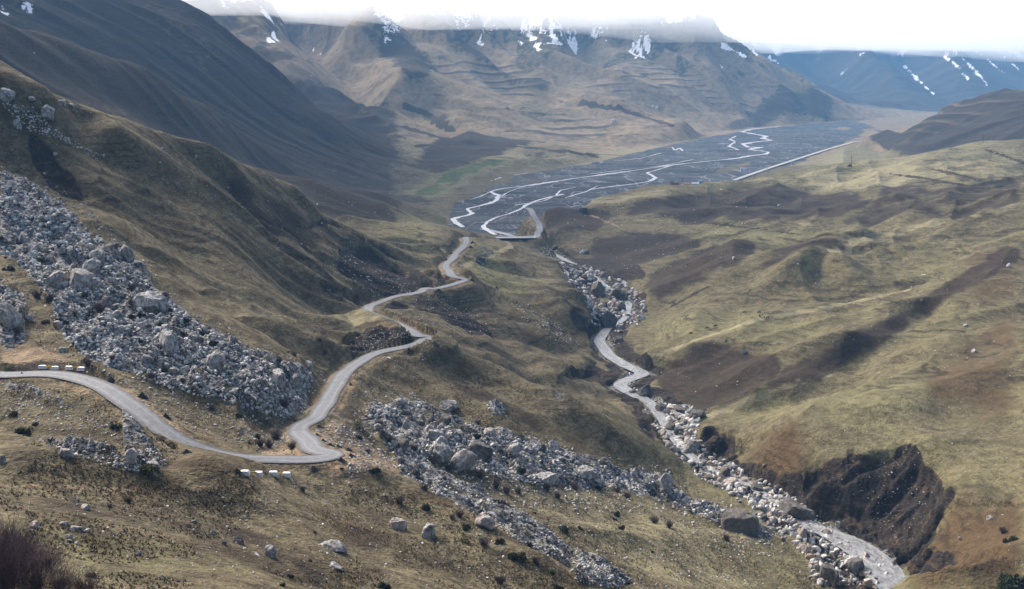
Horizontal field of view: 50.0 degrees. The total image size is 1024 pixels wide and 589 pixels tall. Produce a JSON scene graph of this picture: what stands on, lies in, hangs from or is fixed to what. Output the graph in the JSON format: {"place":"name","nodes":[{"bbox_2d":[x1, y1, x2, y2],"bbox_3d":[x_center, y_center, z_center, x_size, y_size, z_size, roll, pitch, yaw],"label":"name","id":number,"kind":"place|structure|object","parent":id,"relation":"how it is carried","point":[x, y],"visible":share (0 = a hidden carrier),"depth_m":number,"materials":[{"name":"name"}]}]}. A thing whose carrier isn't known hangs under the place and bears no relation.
{"place":"outdoors","nodes":[
{"label":"outdoors","id":0,"kind":"place"},
{"bbox_2d":[0,237,483,462],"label":"road","id":1,"kind":"structure","parent":0,"point":[303,436],"depth_m":196.07,"materials":[{"name":"asphalt"}]},
{"bbox_2d":[0,60,1023,588],"bbox_3d":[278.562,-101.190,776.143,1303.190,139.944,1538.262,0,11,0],"label":"hillside","id":2,"kind":"structure","parent":0,"point":[854,264],"depth_m":320.07,"materials":[{"name":"plant"}]},
{"bbox_2d":[0,87,14,102],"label":"boulder","id":3,"kind":"object","parent":2,"relation":"on","point":[7,95],"visible":1,"depth_m":320.36,"materials":[{"name":"stone"}]},
{"bbox_2d":[0,302,24,328],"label":"boulder","id":4,"kind":"object","parent":2,"relation":"on","point":[10,316],"visible":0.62,"depth_m":215.60,"materials":[{"name":"stone"}]},
{"bbox_2d":[12,119,21,130],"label":"boulder","id":5,"kind":"object","parent":2,"relation":"on","point":[16,123],"visible":1,"depth_m":319.33,"materials":[{"name":"stone"}]},
{"bbox_2d":[11,324,23,333],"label":"bare shrub","id":6,"kind":"object","parent":2,"relation":"on","point":[16,330],"visible":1,"depth_m":214.07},
{"bbox_2d":[0,500,36,556],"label":"bare shrub","id":7,"kind":"object","parent":2,"relation":"on","point":[10,527],"visible":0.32,"depth_m":88.83,"materials":[{"name":"plant"}]},
{"bbox_2d":[14,426,32,434],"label":"juniper bush","id":8,"kind":"object","parent":2,"relation":"on","point":[27,431],"visible":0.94,"depth_m":177.48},
{"bbox_2d":[18,232,28,241],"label":"boulder","id":9,"kind":"object","parent":2,"relation":"on","point":[22,235],"visible":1,"depth_m":270.61,"materials":[{"name":"stone"}]},
{"bbox_2d":[0,499,51,588],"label":"bare shrub","id":10,"kind":"object","parent":2,"relation":"on","point":[6,580],"visible":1,"depth_m":73.81,"materials":[{"name":"plant"}]},
{"bbox_2d":[1,514,51,559],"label":"bare shrub","id":11,"kind":"object","parent":2,"relation":"on","point":[29,539],"visible":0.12,"depth_m":91.80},
{"bbox_2d":[0,523,57,578],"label":"bare shrub","id":12,"kind":"object","parent":2,"relation":"on","point":[21,548],"visible":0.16,"depth_m":81.53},
{"bbox_2d":[28,242,41,251],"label":"boulder","id":13,"kind":"object","parent":2,"relation":"on","point":[32,246],"visible":0.63,"depth_m":266.21,"materials":[{"name":"stone"}]},
{"bbox_2d":[29,287,45,298],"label":"bare shrub","id":14,"kind":"object","parent":2,"relation":"on","point":[36,295],"visible":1,"depth_m":234.19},
{"bbox_2d":[2,520,77,588],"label":"bare shrub","id":15,"kind":"object","parent":2,"relation":"on","point":[33,582],"visible":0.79,"depth_m":76.28,"materials":[{"name":"plant"}]},
{"bbox_2d":[41,104,54,120],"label":"boulder","id":16,"kind":"object","parent":2,"relation":"on","point":[47,111],"visible":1,"depth_m":326.37,"materials":[{"name":"stone"}]},
{"bbox_2d":[38,365,58,369],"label":"road barrier","id":17,"kind":"object","parent":2,"relation":"on","point":[45,367],"visible":1,"depth_m":201.54,"materials":[{"name":"white paint"}]},
{"bbox_2d":[42,292,55,301],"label":"bare shrub","id":18,"kind":"object","parent":2,"relation":"on","point":[49,297],"visible":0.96,"depth_m":232.45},
{"bbox_2d":[27,535,72,568],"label":"bare shrub","id":19,"kind":"object","parent":2,"relation":"on","point":[52,558],"visible":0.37,"depth_m":91.00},
{"bbox_2d":[15,543,94,588],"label":"bare shrub","id":20,"kind":"object","parent":2,"relation":"on","point":[62,583],"visible":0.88,"depth_m":79.39,"materials":[{"name":"plant"}]},
{"bbox_2d":[45,271,64,287],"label":"boulder","id":21,"kind":"object","parent":2,"relation":"on","point":[55,279],"visible":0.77,"depth_m":240.59,"materials":[{"name":"stone"}]},
{"bbox_2d":[52,320,62,328],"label":"boulder","id":22,"kind":"object","parent":2,"relation":"on","point":[57,323],"visible":0.99,"depth_m":219.69,"materials":[{"name":"stone"}]},
{"bbox_2d":[59,448,73,457],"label":"boulder","id":23,"kind":"object","parent":2,"relation":"on","point":[66,452],"visible":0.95,"depth_m":136.91,"materials":[{"name":"stone"}]},
{"bbox_2d":[65,366,84,370],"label":"road barrier","id":24,"kind":"object","parent":2,"relation":"on","point":[72,367],"visible":1,"depth_m":200.81,"materials":[{"name":"white paint"}]},
{"bbox_2d":[70,525,82,531],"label":"boulder","id":25,"kind":"object","parent":2,"relation":"on","point":[76,528],"visible":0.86,"depth_m":107.91,"materials":[{"name":"stone"}]},
{"bbox_2d":[69,268,95,288],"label":"boulder","id":26,"kind":"object","parent":2,"relation":"on","point":[79,277],"visible":0.8,"depth_m":241.89,"materials":[{"name":"stone"}]},
{"bbox_2d":[81,356,93,366],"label":"bare shrub","id":27,"kind":"object","parent":2,"relation":"on","point":[87,362],"visible":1,"depth_m":200.51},
{"bbox_2d":[65,562,116,588],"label":"bare shrub","id":28,"kind":"object","parent":2,"relation":"on","point":[91,582],"visible":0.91,"depth_m":80.70,"materials":[{"name":"plant"}]},
{"bbox_2d":[82,257,100,274],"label":"boulder","id":29,"kind":"object","parent":2,"relation":"on","point":[92,265],"visible":0.59,"depth_m":248.15,"materials":[{"name":"stone"}]},
{"bbox_2d":[91,277,100,287],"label":"boulder","id":30,"kind":"object","parent":2,"relation":"on","point":[96,282],"visible":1,"depth_m":243.47,"materials":[{"name":"stone"}]},
{"bbox_2d":[89,248,104,264],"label":"boulder","id":31,"kind":"object","parent":2,"relation":"on","point":[98,253],"visible":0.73,"depth_m":259.63,"materials":[{"name":"stone"}]},
{"bbox_2d":[89,301,111,312],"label":"bare shrub","id":32,"kind":"object","parent":2,"relation":"on","point":[98,307],"visible":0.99,"depth_m":227.75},
{"bbox_2d":[111,310,123,318],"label":"boulder","id":33,"kind":"object","parent":2,"relation":"on","point":[118,314],"visible":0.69,"depth_m":225.26,"materials":[{"name":"stone"}]},
{"bbox_2d":[118,244,134,261],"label":"boulder","id":34,"kind":"object","parent":2,"relation":"on","point":[126,252],"visible":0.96,"depth_m":265.98,"materials":[{"name":"stone"}]},
{"bbox_2d":[124,448,137,463],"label":"boulder","id":35,"kind":"object","parent":2,"relation":"on","point":[130,455],"visible":1,"depth_m":140.31,"materials":[{"name":"stone"}]},
{"bbox_2d":[143,354,153,361],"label":"boulder","id":36,"kind":"object","parent":2,"relation":"on","point":[147,358],"visible":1,"depth_m":208.55,"materials":[{"name":"stone"}]},
{"bbox_2d":[138,463,160,472],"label":"olive bush","id":37,"kind":"object","parent":2,"relation":"on","point":[150,467],"visible":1,"depth_m":140.90,"materials":[{"name":"green plant"}]},
{"bbox_2d":[132,290,168,314],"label":"boulder","id":38,"kind":"object","parent":2,"relation":"on","point":[153,302],"visible":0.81,"depth_m":238.34,"materials":[{"name":"stone"}]},
{"bbox_2d":[152,348,159,356],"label":"boulder","id":39,"kind":"object","parent":2,"relation":"on","point":[155,352],"visible":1,"depth_m":209.84,"materials":[{"name":"stone"}]},
{"bbox_2d":[159,329,178,354],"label":"boulder","id":40,"kind":"object","parent":2,"relation":"on","point":[168,339],"visible":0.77,"depth_m":212.48,"materials":[{"name":"stone"}]},
{"bbox_2d":[179,365,189,373],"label":"boulder","id":41,"kind":"object","parent":2,"relation":"on","point":[184,369],"visible":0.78,"depth_m":207.30,"materials":[{"name":"stone"}]},
{"bbox_2d":[185,333,202,342],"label":"boulder","id":42,"kind":"object","parent":2,"relation":"on","point":[196,338],"visible":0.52,"depth_m":229.18,"materials":[{"name":"stone"}]},
{"bbox_2d":[204,350,224,372],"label":"boulder","id":43,"kind":"object","parent":2,"relation":"on","point":[215,360],"visible":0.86,"depth_m":215.53,"materials":[{"name":"stone"}]},
{"bbox_2d":[233,535,243,544],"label":"boulder","id":44,"kind":"object","parent":2,"relation":"on","point":[239,540],"visible":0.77,"depth_m":127.57,"materials":[{"name":"stone"}]},
{"bbox_2d":[241,470,262,476],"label":"road barrier","id":45,"kind":"object","parent":2,"relation":"on","point":[257,473],"visible":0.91,"depth_m":155.08,"materials":[{"name":"white paint"}]},
{"bbox_2d":[253,437,264,446],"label":"bare shrub","id":46,"kind":"object","parent":2,"relation":"on","point":[261,441],"visible":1,"depth_m":187.60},
{"bbox_2d":[264,544,275,557],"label":"boulder","id":47,"kind":"object","parent":2,"relation":"on","point":[270,550],"visible":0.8,"depth_m":127.33,"materials":[{"name":"stone"}]},
{"bbox_2d":[267,427,283,439],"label":"bare shrub","id":48,"kind":"object","parent":2,"relation":"on","point":[276,435],"visible":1,"depth_m":200.50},
{"bbox_2d":[267,368,285,390],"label":"boulder","id":49,"kind":"object","parent":2,"relation":"on","point":[278,376],"visible":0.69,"depth_m":227.07,"materials":[{"name":"stone"}]},
{"bbox_2d":[269,471,290,477],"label":"road barrier","id":50,"kind":"object","parent":2,"relation":"on","point":[277,473],"visible":1,"depth_m":167.72,"materials":[{"name":"white paint"}]},
{"bbox_2d":[281,397,291,408],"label":"bare shrub","id":51,"kind":"object","parent":2,"relation":"on","point":[285,404],"visible":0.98,"depth_m":223.42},
{"bbox_2d":[289,373,302,386],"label":"boulder","id":52,"kind":"object","parent":2,"relation":"on","point":[297,378],"visible":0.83,"depth_m":244.14,"materials":[{"name":"stone"}]},
{"bbox_2d":[320,539,346,553],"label":"boulder","id":53,"kind":"object","parent":2,"relation":"on","point":[335,545],"visible":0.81,"depth_m":140.38,"materials":[{"name":"stone"}]},
{"bbox_2d":[329,561,343,571],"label":"boulder","id":54,"kind":"object","parent":2,"relation":"on","point":[335,565],"visible":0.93,"depth_m":131.69,"materials":[{"name":"stone"}]},
{"bbox_2d":[378,581,391,588],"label":"juniper bush","id":55,"kind":"object","parent":2,"relation":"on","point":[383,585],"visible":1,"depth_m":129.90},
{"bbox_2d":[389,517,406,529],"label":"boulder","id":56,"kind":"object","parent":2,"relation":"on","point":[397,523],"visible":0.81,"depth_m":167.74,"materials":[{"name":"stone"}]},
{"bbox_2d":[393,495,406,504],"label":"bare shrub","id":57,"kind":"object","parent":2,"relation":"on","point":[399,500],"visible":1,"depth_m":177.13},
{"bbox_2d":[397,435,409,451],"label":"boulder","id":58,"kind":"object","parent":2,"relation":"on","point":[403,442],"visible":0.85,"depth_m":227.41,"materials":[{"name":"stone"}]},
{"bbox_2d":[419,481,429,490],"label":"bare shrub","id":59,"kind":"object","parent":2,"relation":"on","point":[425,487],"visible":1,"depth_m":184.56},
{"bbox_2d":[422,522,435,539],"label":"boulder","id":60,"kind":"object","parent":2,"relation":"on","point":[428,531],"visible":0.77,"depth_m":165.61,"materials":[{"name":"stone"}]},
{"bbox_2d":[427,429,445,440],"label":"boulder","id":61,"kind":"object","parent":2,"relation":"on","point":[433,435],"visible":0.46,"depth_m":243.55,"materials":[{"name":"stone"}]},
{"bbox_2d":[429,436,453,462],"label":"boulder","id":62,"kind":"object","parent":2,"relation":"on","point":[442,451],"visible":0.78,"depth_m":231.67,"materials":[{"name":"stone"}]},
{"bbox_2d":[438,413,450,424],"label":"boulder","id":63,"kind":"object","parent":2,"relation":"on","point":[445,418],"visible":0.93,"depth_m":266.17,"materials":[{"name":"stone"}]},
{"bbox_2d":[439,400,458,412],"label":"boulder","id":64,"kind":"object","parent":2,"relation":"on","point":[448,406],"visible":0.94,"depth_m":287.06,"materials":[{"name":"stone"}]},
{"bbox_2d":[449,449,477,471],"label":"boulder","id":65,"kind":"object","parent":2,"relation":"on","point":[462,460],"visible":0.86,"depth_m":235.21,"materials":[{"name":"stone"}]},
{"bbox_2d":[467,441,493,461],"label":"boulder","id":66,"kind":"object","parent":2,"relation":"on","point":[482,451],"visible":0.73,"depth_m":247.16,"materials":[{"name":"stone"}]},
{"bbox_2d":[476,537,490,545],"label":"bare shrub","id":67,"kind":"object","parent":2,"relation":"on","point":[483,543],"visible":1,"depth_m":167.52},
{"bbox_2d":[474,512,494,529],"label":"boulder","id":68,"kind":"object","parent":2,"relation":"on","point":[483,520],"visible":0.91,"depth_m":174.08,"materials":[{"name":"stone"}]},
{"bbox_2d":[483,427,494,437],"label":"boulder","id":69,"kind":"object","parent":2,"relation":"on","point":[489,432],"visible":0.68,"depth_m":265.89,"materials":[{"name":"stone"}]},
{"bbox_2d":[490,478,503,488],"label":"bare shrub","id":70,"kind":"object","parent":2,"relation":"on","point":[496,484],"visible":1,"depth_m":236.40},
{"bbox_2d":[493,573,506,583],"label":"bare shrub","id":71,"kind":"object","parent":2,"relation":"on","point":[500,579],"visible":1,"depth_m":157.02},
{"bbox_2d":[0,103,1021,588],"bbox_3d":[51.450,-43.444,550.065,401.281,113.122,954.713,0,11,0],"label":"scree","id":72,"kind":"structure","parent":2,"relation":"on","point":[204,351],"depth_m":230.70,"materials":[{"name":"stone"}]},
{"bbox_2d":[507,443,519,456],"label":"boulder","id":73,"kind":"object","parent":2,"relation":"on","point":[513,449],"visible":1,"depth_m":258.82,"materials":[{"name":"stone"}]},
{"bbox_2d":[496,235,535,240],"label":"bridge","id":74,"kind":"structure","parent":2,"relation":"on","point":[519,238],"depth_m":743.55,"materials":[{"name":"grey concrete"}]},
{"bbox_2d":[506,551,526,563],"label":"juniper bush","id":75,"kind":"object","parent":2,"relation":"on","point":[520,558],"visible":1,"depth_m":165.06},
{"bbox_2d":[536,472,559,485],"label":"boulder","id":76,"kind":"object","parent":2,"relation":"on","point":[548,477],"visible":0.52,"depth_m":254.85,"materials":[{"name":"stone"}]},
{"bbox_2d":[548,440,559,449],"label":"boulder","id":77,"kind":"object","parent":2,"relation":"on","point":[554,444],"visible":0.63,"depth_m":284.92,"materials":[{"name":"stone"}]},
{"bbox_2d":[577,465,597,481],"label":"boulder","id":78,"kind":"object","parent":2,"relation":"on","point":[586,472],"visible":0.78,"depth_m":270.24,"materials":[{"name":"stone"}]},
{"bbox_2d":[590,281,603,296],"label":"boulder","id":79,"kind":"object","parent":2,"relation":"on","point":[596,289],"visible":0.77,"depth_m":597.66,"materials":[{"name":"stone"}]},
{"bbox_2d":[600,311,617,327],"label":"boulder","id":80,"kind":"object","parent":2,"relation":"on","point":[608,319],"visible":0.77,"depth_m":528.78,"materials":[{"name":"stone"}]},
{"bbox_2d":[609,286,627,301],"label":"boulder","id":81,"kind":"object","parent":2,"relation":"on","point":[619,293],"visible":0.62,"depth_m":596.79,"materials":[{"name":"stone"}]},
{"bbox_2d":[615,302,625,310],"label":"boulder","id":82,"kind":"object","parent":2,"relation":"on","point":[621,306],"visible":0.8,"depth_m":568.26,"materials":[{"name":"stone"}]},
{"bbox_2d":[636,384,650,397],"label":"boulder","id":83,"kind":"object","parent":2,"relation":"on","point":[644,390],"visible":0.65,"depth_m":409.31,"materials":[{"name":"stone"}]},
{"bbox_2d":[655,403,665,410],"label":"boulder","id":84,"kind":"object","parent":2,"relation":"on","point":[660,406],"visible":0.84,"depth_m":389.65,"materials":[{"name":"stone"}]},
{"bbox_2d":[659,473,673,494],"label":"boulder","id":85,"kind":"object","parent":2,"relation":"on","point":[666,481],"visible":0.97,"depth_m":294.95,"materials":[{"name":"stone"}]},
{"bbox_2d":[674,404,685,413],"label":"boulder","id":86,"kind":"object","parent":2,"relation":"on","point":[679,408],"visible":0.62,"depth_m":380.17,"materials":[{"name":"stone"}]},
{"bbox_2d":[685,439,700,453],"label":"boulder","id":87,"kind":"object","parent":2,"relation":"on","point":[693,445],"visible":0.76,"depth_m":343.39,"materials":[{"name":"stone"}]},
{"bbox_2d":[689,409,705,417],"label":"boulder","id":88,"kind":"object","parent":2,"relation":"on","point":[697,413],"visible":0.94,"depth_m":368.06,"materials":[{"name":"stone"}]},
{"bbox_2d":[539,246,894,586],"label":"river stones","id":89,"kind":"object","parent":2,"relation":"on","point":[692,432],"visible":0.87,"depth_m":317.58,"materials":[{"name":"stone"}]},
{"bbox_2d":[725,477,738,486],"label":"boulder","id":90,"kind":"object","parent":2,"relation":"on","point":[732,480],"visible":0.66,"depth_m":311.99,"materials":[{"name":"stone"}]},
{"bbox_2d":[721,508,759,537],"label":"boulder","id":91,"kind":"object","parent":2,"relation":"on","point":[743,521],"visible":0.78,"depth_m":269.32,"materials":[{"name":"stone"}]},
{"bbox_2d":[751,483,765,491],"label":"boulder","id":92,"kind":"object","parent":2,"relation":"on","point":[757,487],"visible":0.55,"depth_m":309.73,"materials":[{"name":"stone"}]},
{"bbox_2d":[797,528,807,537],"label":"boulder","id":93,"kind":"object","parent":2,"relation":"on","point":[802,532],"visible":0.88,"depth_m":274.76,"materials":[{"name":"stone"}]},
{"bbox_2d":[799,544,811,552],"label":"boulder","id":94,"kind":"object","parent":2,"relation":"on","point":[804,548],"visible":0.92,"depth_m":264.65,"materials":[{"name":"stone"}]},
{"bbox_2d":[808,561,819,569],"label":"boulder","id":95,"kind":"object","parent":2,"relation":"on","point":[815,564],"visible":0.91,"depth_m":256.14,"materials":[{"name":"stone"}]},
{"bbox_2d":[819,562,839,588],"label":"boulder","id":96,"kind":"object","parent":2,"relation":"on","point":[829,572],"visible":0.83,"depth_m":248.56,"materials":[{"name":"stone"}]},
{"bbox_2d":[844,557,864,576],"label":"boulder","id":97,"kind":"object","parent":2,"relation":"on","point":[855,566],"visible":0.97,"depth_m":255.58,"materials":[{"name":"stone"}]},
{"bbox_2d":[862,578,872,587],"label":"boulder","id":98,"kind":"object","parent":2,"relation":"on","point":[868,582],"visible":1,"depth_m":245.85,"materials":[{"name":"stone"}]},
{"bbox_2d":[997,572,1023,588],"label":"juniper bush","id":99,"kind":"object","parent":2,"relation":"on","point":[1006,581],"visible":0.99,"depth_m":213.09,"materials":[{"name":"plant"}]},
{"bbox_2d":[1002,535,1018,542],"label":"juniper bush","id":100,"kind":"object","parent":2,"relation":"on","point":[1011,539],"visible":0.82,"depth_m":232.21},
{"bbox_2d":[0,0,1023,200],"bbox_3d":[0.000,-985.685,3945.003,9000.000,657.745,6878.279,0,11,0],"label":"mountains","id":101,"kind":"structure","parent":0,"point":[367,95],"depth_m":2533.36,"materials":[{"name":"stone"}]},
{"bbox_2d":[481,194,562,234],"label":"river","id":102,"kind":"structure","parent":0,"point":[486,222],"depth_m":974.55,"materials":[{"name":"liquid"}]},
{"bbox_2d":[525,208,542,237],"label":"road","id":103,"kind":"structure","parent":0,"point":[538,223],"depth_m":837.52,"materials":[{"name":"asphalt"}]},
{"bbox_2d":[450,126,779,226],"bbox_3d":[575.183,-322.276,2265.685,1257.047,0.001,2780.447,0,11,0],"label":"river","id":104,"kind":"structure","parent":0,"point":[456,222],"depth_m":1357.99,"materials":[{"name":"liquid"}]},
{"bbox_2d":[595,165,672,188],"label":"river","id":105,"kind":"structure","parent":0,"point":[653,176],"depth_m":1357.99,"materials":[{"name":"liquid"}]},
{"bbox_2d":[374,111,938,233],"bbox_3d":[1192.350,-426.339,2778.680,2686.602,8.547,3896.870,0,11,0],"label":"valley floor","id":106,"kind":"structure","parent":0,"point":[448,201],"depth_m":1498.69,"materials":[{"name":"gravel"}]},
{"bbox_2d":[481,229,906,588],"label":"stream","id":107,"kind":"structure","parent":0,"point":[896,575],"depth_m":286.23,"materials":[{"name":"grey liquid"}]},
{"bbox_2d":[665,422,674,429],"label":"boulder","id":108,"kind":"object","parent":107,"relation":"in","point":[669,426],"visible":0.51,"depth_m":367.32,"materials":[{"name":"stone"}]},
{"bbox_2d":[719,465,731,478],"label":"boulder","id":109,"kind":"object","parent":107,"relation":"in","point":[725,470],"visible":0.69,"depth_m":322.10,"materials":[{"name":"stone"}]},
{"bbox_2d":[778,499,815,520],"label":"boulder","id":110,"kind":"object","parent":107,"relation":"in","point":[793,508],"visible":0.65,"depth_m":287.92,"materials":[{"name":"stone"}]},
{"bbox_2d":[733,141,858,179],"bbox_3d":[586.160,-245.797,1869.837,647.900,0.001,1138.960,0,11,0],"label":"road","id":111,"kind":"structure","parent":0,"point":[788,161],"depth_m":1591.03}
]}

